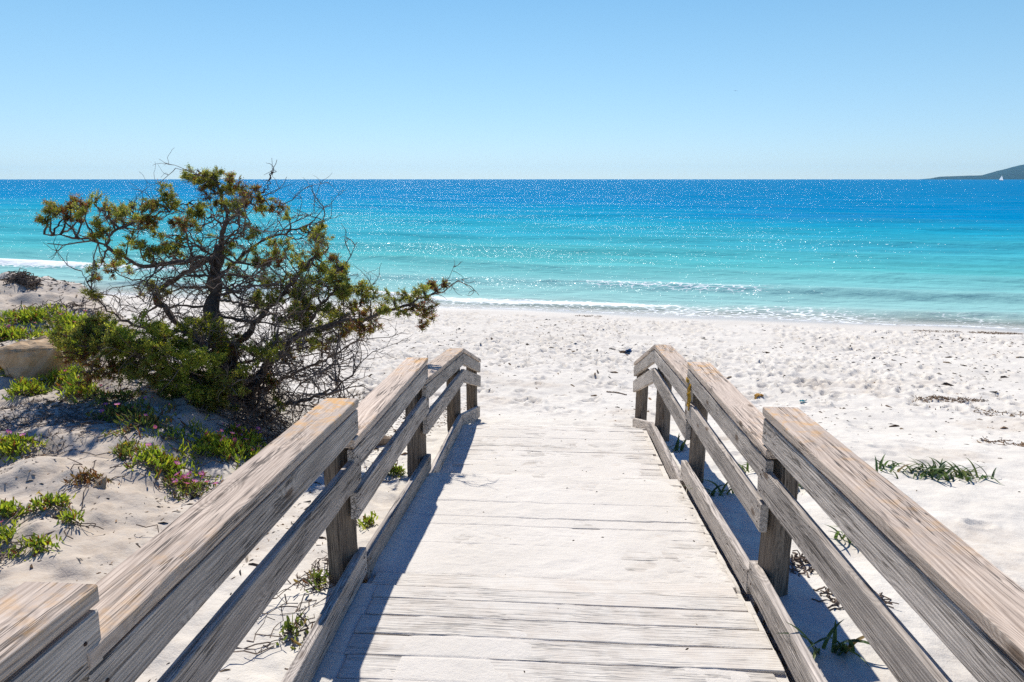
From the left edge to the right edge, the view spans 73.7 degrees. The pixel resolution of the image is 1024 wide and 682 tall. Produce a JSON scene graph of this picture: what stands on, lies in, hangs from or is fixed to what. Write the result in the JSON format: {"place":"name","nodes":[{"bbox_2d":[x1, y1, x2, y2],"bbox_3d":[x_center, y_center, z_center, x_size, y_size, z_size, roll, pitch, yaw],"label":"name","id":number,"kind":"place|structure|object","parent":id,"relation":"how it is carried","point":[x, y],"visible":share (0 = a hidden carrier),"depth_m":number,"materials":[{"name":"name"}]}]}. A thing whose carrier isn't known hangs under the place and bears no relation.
{"place":"outdoors","nodes":[
{"label":"outdoors","id":0,"kind":"place"},
{"bbox_2d":[0,272,1023,681],"bbox_3d":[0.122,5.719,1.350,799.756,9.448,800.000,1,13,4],"label":"beach","id":1,"kind":"structure","parent":0,"point":[984,516],"depth_m":7.90,"materials":[{"name":"white sand"}]},
{"bbox_2d":[0,366,9,376],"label":"ice plant","id":2,"kind":"object","parent":1,"relation":"on","point":[1,369],"visible":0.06,"depth_m":6.33,"materials":[{"name":"green plant"}]},
{"bbox_2d":[0,506,33,557],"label":"ice plant","id":3,"kind":"object","parent":1,"relation":"on","point":[5,534],"visible":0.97,"depth_m":3.47,"materials":[{"name":"green plant"}]},
{"bbox_2d":[1,268,45,290],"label":"brushwood heap","id":4,"kind":"object","parent":1,"relation":"on","point":[20,278],"visible":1,"depth_m":9.44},
{"bbox_2d":[0,426,49,471],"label":"ice plant","id":5,"kind":"object","parent":1,"relation":"on","point":[15,442],"visible":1,"depth_m":4.54,"materials":[{"name":"green plant"}]},
{"bbox_2d":[0,320,49,342],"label":"ice plant","id":6,"kind":"object","parent":1,"relation":"on","point":[12,332],"visible":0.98,"depth_m":7.49,"materials":[{"name":"green plant"}]},
{"bbox_2d":[2,376,52,401],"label":"ice plant","id":7,"kind":"object","parent":1,"relation":"on","point":[22,385],"visible":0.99,"depth_m":5.91,"materials":[{"name":"green plant"}]},
{"bbox_2d":[0,497,54,523],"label":"ice plant","id":8,"kind":"object","parent":1,"relation":"on","point":[9,508],"visible":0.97,"depth_m":3.68,"materials":[{"name":"green plant"}]},
{"bbox_2d":[0,530,64,561],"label":"ice plant","id":9,"kind":"object","parent":1,"relation":"on","point":[41,542],"visible":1,"depth_m":3.37,"materials":[{"name":"green plant"}]},
{"bbox_2d":[0,335,67,378],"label":"rock","id":10,"kind":"object","parent":1,"relation":"on","point":[29,358],"visible":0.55,"depth_m":6.27,"materials":[{"name":"stone"}]},
{"bbox_2d":[0,302,75,329],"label":"ice plant","id":11,"kind":"object","parent":1,"relation":"on","point":[31,313],"visible":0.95,"depth_m":8.22,"materials":[{"name":"green plant"}]},
{"bbox_2d":[19,489,84,516],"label":"ice plant","id":12,"kind":"object","parent":1,"relation":"on","point":[49,500],"visible":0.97,"depth_m":3.76,"materials":[{"name":"green plant"}]},
{"bbox_2d":[33,360,85,389],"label":"ice plant","id":13,"kind":"object","parent":1,"relation":"on","point":[54,374],"visible":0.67,"depth_m":6.21,"materials":[{"name":"green plant"}]},
{"bbox_2d":[0,400,119,456],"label":"dry twigs","id":14,"kind":"object","parent":1,"relation":"on","point":[50,433],"visible":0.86,"depth_m":4.91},
{"bbox_2d":[32,310,87,337],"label":"ice plant","id":15,"kind":"object","parent":1,"relation":"on","point":[69,319],"visible":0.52,"depth_m":8.02,"materials":[{"name":"green plant"}]},
{"bbox_2d":[0,397,124,429],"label":"dry twigs","id":16,"kind":"object","parent":1,"relation":"on","point":[41,418],"visible":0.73,"depth_m":5.14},
{"bbox_2d":[13,295,119,321],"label":"dry twigs","id":17,"kind":"object","parent":1,"relation":"on","point":[71,306],"visible":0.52,"depth_m":8.61,"materials":[{"name":"brown plant"}]},
{"bbox_2d":[47,508,103,538],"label":"ice plant","id":18,"kind":"object","parent":1,"relation":"on","point":[68,517],"visible":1,"depth_m":3.62,"materials":[{"name":"green plant"}]},
{"bbox_2d":[54,334,99,365],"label":"ice plant","id":19,"kind":"object","parent":1,"relation":"on","point":[75,348],"visible":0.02,"depth_m":6.79,"materials":[{"name":"green plant"}]},
{"bbox_2d":[52,371,121,400],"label":"ice plant","id":20,"kind":"object","parent":1,"relation":"on","point":[68,392],"visible":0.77,"depth_m":5.90,"materials":[{"name":"green plant"}]},
{"bbox_2d":[60,458,125,510],"bbox_3d":[-2.524,0.833,4.088,0.347,0.115,0.741,-6,15,-23],"label":"ice plant","id":21,"kind":"object","parent":1,"relation":"on","point":[85,475],"visible":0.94,"depth_m":4.10,"materials":[{"name":"brown plant"}]},
{"bbox_2d":[93,477,106,488],"bbox_3d":[-2.451,0.853,4.057,0.089,0.048,0.066,-19,37,8],"label":"pebble","id":22,"kind":"object","parent":1,"relation":"on","point":[103,483],"visible":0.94,"depth_m":4.05,"materials":[{"name":"stone"}]},
{"bbox_2d":[70,318,136,344],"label":"ice plant","id":23,"kind":"object","parent":1,"relation":"on","point":[110,324],"visible":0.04,"depth_m":7.41,"materials":[{"name":"green plant"}]},
{"bbox_2d":[66,384,154,412],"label":"ice plant","id":24,"kind":"object","parent":1,"relation":"on","point":[122,395],"visible":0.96,"depth_m":5.41,"materials":[{"name":"green plant"}]},
{"bbox_2d":[81,435,145,459],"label":"ice plant","id":25,"kind":"object","parent":1,"relation":"on","point":[126,445],"visible":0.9,"depth_m":4.51,"materials":[{"name":"green plant"}]},
{"bbox_2d":[84,397,174,422],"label":"ice plant","id":26,"kind":"object","parent":1,"relation":"on","point":[110,411],"visible":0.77,"depth_m":5.10,"materials":[{"name":"green plant"}]},
{"bbox_2d":[67,396,201,445],"bbox_3d":[-2.714,0.572,4.948,0.840,0.294,0.555,5,14,20],"label":"ice plant","id":27,"kind":"object","parent":1,"relation":"on","point":[148,419],"visible":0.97,"depth_m":4.90,"materials":[{"name":"green plant"}]},
{"bbox_2d":[136,524,158,547],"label":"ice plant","id":28,"kind":"object","parent":1,"relation":"on","point":[146,527],"visible":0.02,"depth_m":3.69,"materials":[{"name":"plant"}]},
{"bbox_2d":[110,434,221,493],"bbox_3d":[-2.253,0.814,4.508,0.622,0.281,0.545,1,13,4],"label":"ice plant","id":29,"kind":"object","parent":1,"relation":"on","point":[149,455],"visible":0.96,"depth_m":4.46,"materials":[{"name":"green plant"}]},
{"bbox_2d":[139,464,223,500],"bbox_3d":[-2.005,0.917,4.351,0.636,0.205,0.390,6,15,24],"label":"ice plant","id":30,"kind":"object","parent":1,"relation":"on","point":[190,485],"visible":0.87,"depth_m":4.34,"materials":[{"name":"green plant"}]},
{"bbox_2d":[151,414,256,469],"bbox_3d":[-2.212,0.744,4.922,1.076,0.403,0.570,1,13,4],"label":"ice plant","id":31,"kind":"object","parent":1,"relation":"on","point":[218,444],"visible":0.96,"depth_m":4.87,"materials":[{"name":"green plant"}]},
{"bbox_2d":[150,369,298,444],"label":"dry twigs","id":32,"kind":"object","parent":1,"relation":"on","point":[271,418],"visible":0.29,"depth_m":5.70,"materials":[{"name":"brown plant"}]},
{"bbox_2d":[196,425,261,466],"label":"ice plant","id":33,"kind":"object","parent":1,"relation":"on","point":[250,452],"visible":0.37,"depth_m":4.99,"materials":[{"name":"green plant"}]},
{"bbox_2d":[197,408,268,448],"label":"ice plant","id":34,"kind":"object","parent":1,"relation":"on","point":[239,431],"visible":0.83,"depth_m":5.35,"materials":[{"name":"green plant"}]},
{"bbox_2d":[32,148,478,431],"bbox_3d":[-2.243,-0.349,6.214,3.677,2.697,2.522,-3,14,-11],"label":"juniper tree","id":35,"kind":"object","parent":1,"relation":"on","point":[219,351],"visible":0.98,"depth_m":5.81,"materials":[{"name":"green plant"}]},
{"bbox_2d":[233,584,335,669],"bbox_3d":[-0.994,1.187,2.915,0.398,0.155,0.647,1,13,4],"label":"ice plant","id":36,"kind":"object","parent":1,"relation":"on","point":[288,627],"visible":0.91,"depth_m":2.86,"materials":[{"name":"green plant"}]},
{"bbox_2d":[244,589,330,651],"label":"dry twigs","id":37,"kind":"object","parent":1,"relation":"on","point":[280,635],"visible":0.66,"depth_m":2.94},
{"bbox_2d":[273,567,329,598],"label":"ice plant","id":38,"kind":"object","parent":1,"relation":"on","point":[317,578],"visible":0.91,"depth_m":3.25,"materials":[{"name":"green plant"}]},
{"bbox_2d":[296,550,337,592],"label":"dry twigs","id":39,"kind":"object","parent":1,"relation":"on","point":[317,566],"visible":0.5,"depth_m":3.38,"materials":[{"name":"plant"}]},
{"bbox_2d":[356,511,377,529],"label":"ice plant","id":40,"kind":"object","parent":1,"relation":"on","point":[369,521],"visible":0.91,"depth_m":4.04,"materials":[{"name":"green plant"}]},
{"bbox_2d":[377,435,392,445],"bbox_3d":[-1.275,0.915,6.300,0.635,0.138,0.218,-3,14,-12],"label":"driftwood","id":41,"kind":"object","parent":1,"relation":"on","point":[384,440],"visible":0.13,"depth_m":6.23,"materials":[{"name":"wood"}]},
{"bbox_2d":[383,460,407,481],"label":"ice plant","id":42,"kind":"object","parent":1,"relation":"on","point":[395,469],"visible":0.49,"depth_m":5.07,"materials":[{"name":"green plant"}]},
{"bbox_2d":[0,271,1023,681],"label":"beach litter bits","id":43,"kind":"object","parent":1,"relation":"on","point":[404,411],"visible":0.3,"depth_m":8.90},
{"bbox_2d":[330,423,784,681],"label":"boardwalk","id":44,"kind":"structure","parent":1,"relation":"on","point":[725,633],"depth_m":3.02,"materials":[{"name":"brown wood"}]},
{"bbox_2d":[0,348,480,681],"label":"wooden railing","id":45,"kind":"object","parent":44,"relation":"attached to","point":[129,618],"visible":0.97,"depth_m":2.11,"materials":[{"name":"brown wood"}]},
{"bbox_2d":[311,423,788,681],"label":"drifted sand","id":46,"kind":"structure","parent":44,"relation":"on","point":[530,520],"depth_m":3.98,"materials":[{"name":"white sand"}]},
{"bbox_2d":[472,433,711,672],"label":"leaf bits","id":47,"kind":"object","parent":44,"relation":"on","point":[601,537],"visible":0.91,"depth_m":4.25,"materials":[{"name":"brown plant"}]},
{"bbox_2d":[633,345,1023,681],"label":"wooden railing","id":48,"kind":"object","parent":44,"relation":"attached to","point":[961,598],"visible":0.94,"depth_m":2.37,"materials":[{"name":"brown wood"}]},
{"bbox_2d":[686,377,690,410],"bbox_3d":[1.303,0.359,4.780,0.267,0.209,0.186,-5,14,-18],"label":"cord","id":49,"kind":"object","parent":48,"relation":"attached to","point":[688,395],"visible":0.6,"depth_m":4.69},
{"bbox_2d":[606,391,626,394],"bbox_3d":[1.645,0.815,10.734,0.345,0.043,0.039,9,16,33],"label":"driftwood","id":50,"kind":"object","parent":1,"relation":"on","point":[615,392],"visible":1,"depth_m":10.74,"materials":[{"name":"grey wood"}]},
{"bbox_2d":[619,348,631,352],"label":"litter","id":51,"kind":"object","parent":1,"relation":"on","point":[623,351],"visible":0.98,"depth_m":15.17,"materials":[{"name":"plastic"}]},
{"bbox_2d":[667,435,687,452],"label":"strap leaf plant","id":52,"kind":"object","parent":1,"relation":"on","point":[677,447],"visible":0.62,"depth_m":6.08,"materials":[{"name":"green plant"}]},
{"bbox_2d":[688,479,733,498],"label":"strap leaf plant","id":53,"kind":"object","parent":1,"relation":"on","point":[720,491],"visible":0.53,"depth_m":4.59,"materials":[{"name":"green plant"}]},
{"bbox_2d":[739,462,748,472],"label":"strap leaf plant","id":54,"kind":"object","parent":1,"relation":"on","point":[746,467],"visible":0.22,"depth_m":5.45,"materials":[{"name":"green plant"}]},
{"bbox_2d":[762,616,794,665],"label":"dry twigs","id":55,"kind":"object","parent":1,"relation":"on","point":[783,663],"visible":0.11,"depth_m":2.92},
{"bbox_2d":[789,550,814,577],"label":"dry twigs","id":56,"kind":"object","parent":1,"relation":"on","point":[801,558],"visible":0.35,"depth_m":3.48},
{"bbox_2d":[776,620,869,666],"bbox_3d":[1.265,1.200,2.648,0.404,0.152,0.255,-4,14,-18],"label":"strap leaf plant","id":57,"kind":"object","parent":1,"relation":"on","point":[843,647],"visible":0.94,"depth_m":2.70,"materials":[{"name":"green plant"}]},
{"bbox_2d":[827,518,850,542],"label":"strap leaf plant","id":58,"kind":"object","parent":1,"relation":"on","point":[837,533],"visible":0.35,"depth_m":3.85,"materials":[{"name":"green plant"}]},
{"bbox_2d":[811,586,898,609],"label":"dry twigs","id":59,"kind":"object","parent":1,"relation":"on","point":[837,603],"visible":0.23,"depth_m":3.09,"materials":[{"name":"brown wood"}]},
{"bbox_2d":[871,458,902,468],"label":"strap leaf plant","id":60,"kind":"object","parent":1,"relation":"on","point":[891,465],"visible":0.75,"depth_m":5.53,"materials":[{"name":"green plant"}]},
{"bbox_2d":[913,329,959,332],"bbox_3d":[12.529,-0.299,20.098,1.454,0.083,0.468,1,13,4],"label":"seaweed patch","id":61,"kind":"object","parent":1,"relation":"on","point":[923,330],"visible":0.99,"depth_m":20.14,"materials":[{"name":"brown plant"}]},
{"bbox_2d":[875,455,1000,483],"bbox_3d":[3.312,1.007,5.325,0.877,0.193,0.532,6,15,24],"label":"strap leaf plant","id":62,"kind":"object","parent":1,"relation":"on","point":[933,470],"visible":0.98,"depth_m":5.31,"materials":[{"name":"green plant"}]},
{"bbox_2d":[913,394,988,403],"bbox_3d":[6.647,0.903,10.385,1.118,0.142,0.393,1,13,4],"label":"seaweed patch","id":63,"kind":"object","parent":1,"relation":"on","point":[952,399],"visible":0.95,"depth_m":10.36,"materials":[{"name":"plant"}]},
{"bbox_2d":[969,331,1021,333],"bbox_3d":[14.087,-0.245,19.906,1.569,0.092,0.485,1,13,4],"label":"seaweed patch","id":64,"kind":"object","parent":1,"relation":"on","point":[988,332],"visible":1,"depth_m":19.86,"materials":[{"name":"brown plant"}]},
{"bbox_2d":[974,407,1023,416],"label":"seaweed patch","id":65,"kind":"object","parent":1,"relation":"on","point":[1012,414],"visible":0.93,"depth_m":9.36,"materials":[{"name":"brown plant"}]},
{"bbox_2d":[977,436,1023,446],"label":"seaweed patch","id":66,"kind":"object","parent":1,"relation":"on","point":[1013,443],"visible":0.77,"depth_m":7.13,"materials":[{"name":"brown plant"}]},
{"bbox_2d":[0,179,1023,328],"bbox_3d":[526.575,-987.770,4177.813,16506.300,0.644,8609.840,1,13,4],"label":"sea","id":67,"kind":"structure","parent":0,"point":[895,250],"depth_m":50.55,"materials":[{"name":"liquid"}]},
{"bbox_2d":[0,0,1023,178],"label":"sky","id":68,"kind":"structure","parent":0,"point":[90,89],"materials":[{"name":"blue"}]},
{"bbox_2d":[929,165,1023,178],"bbox_3d":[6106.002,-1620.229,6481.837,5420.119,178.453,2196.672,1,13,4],"label":"headland","id":69,"kind":"structure","parent":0,"point":[1015,172],"depth_m":5977.22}
]}

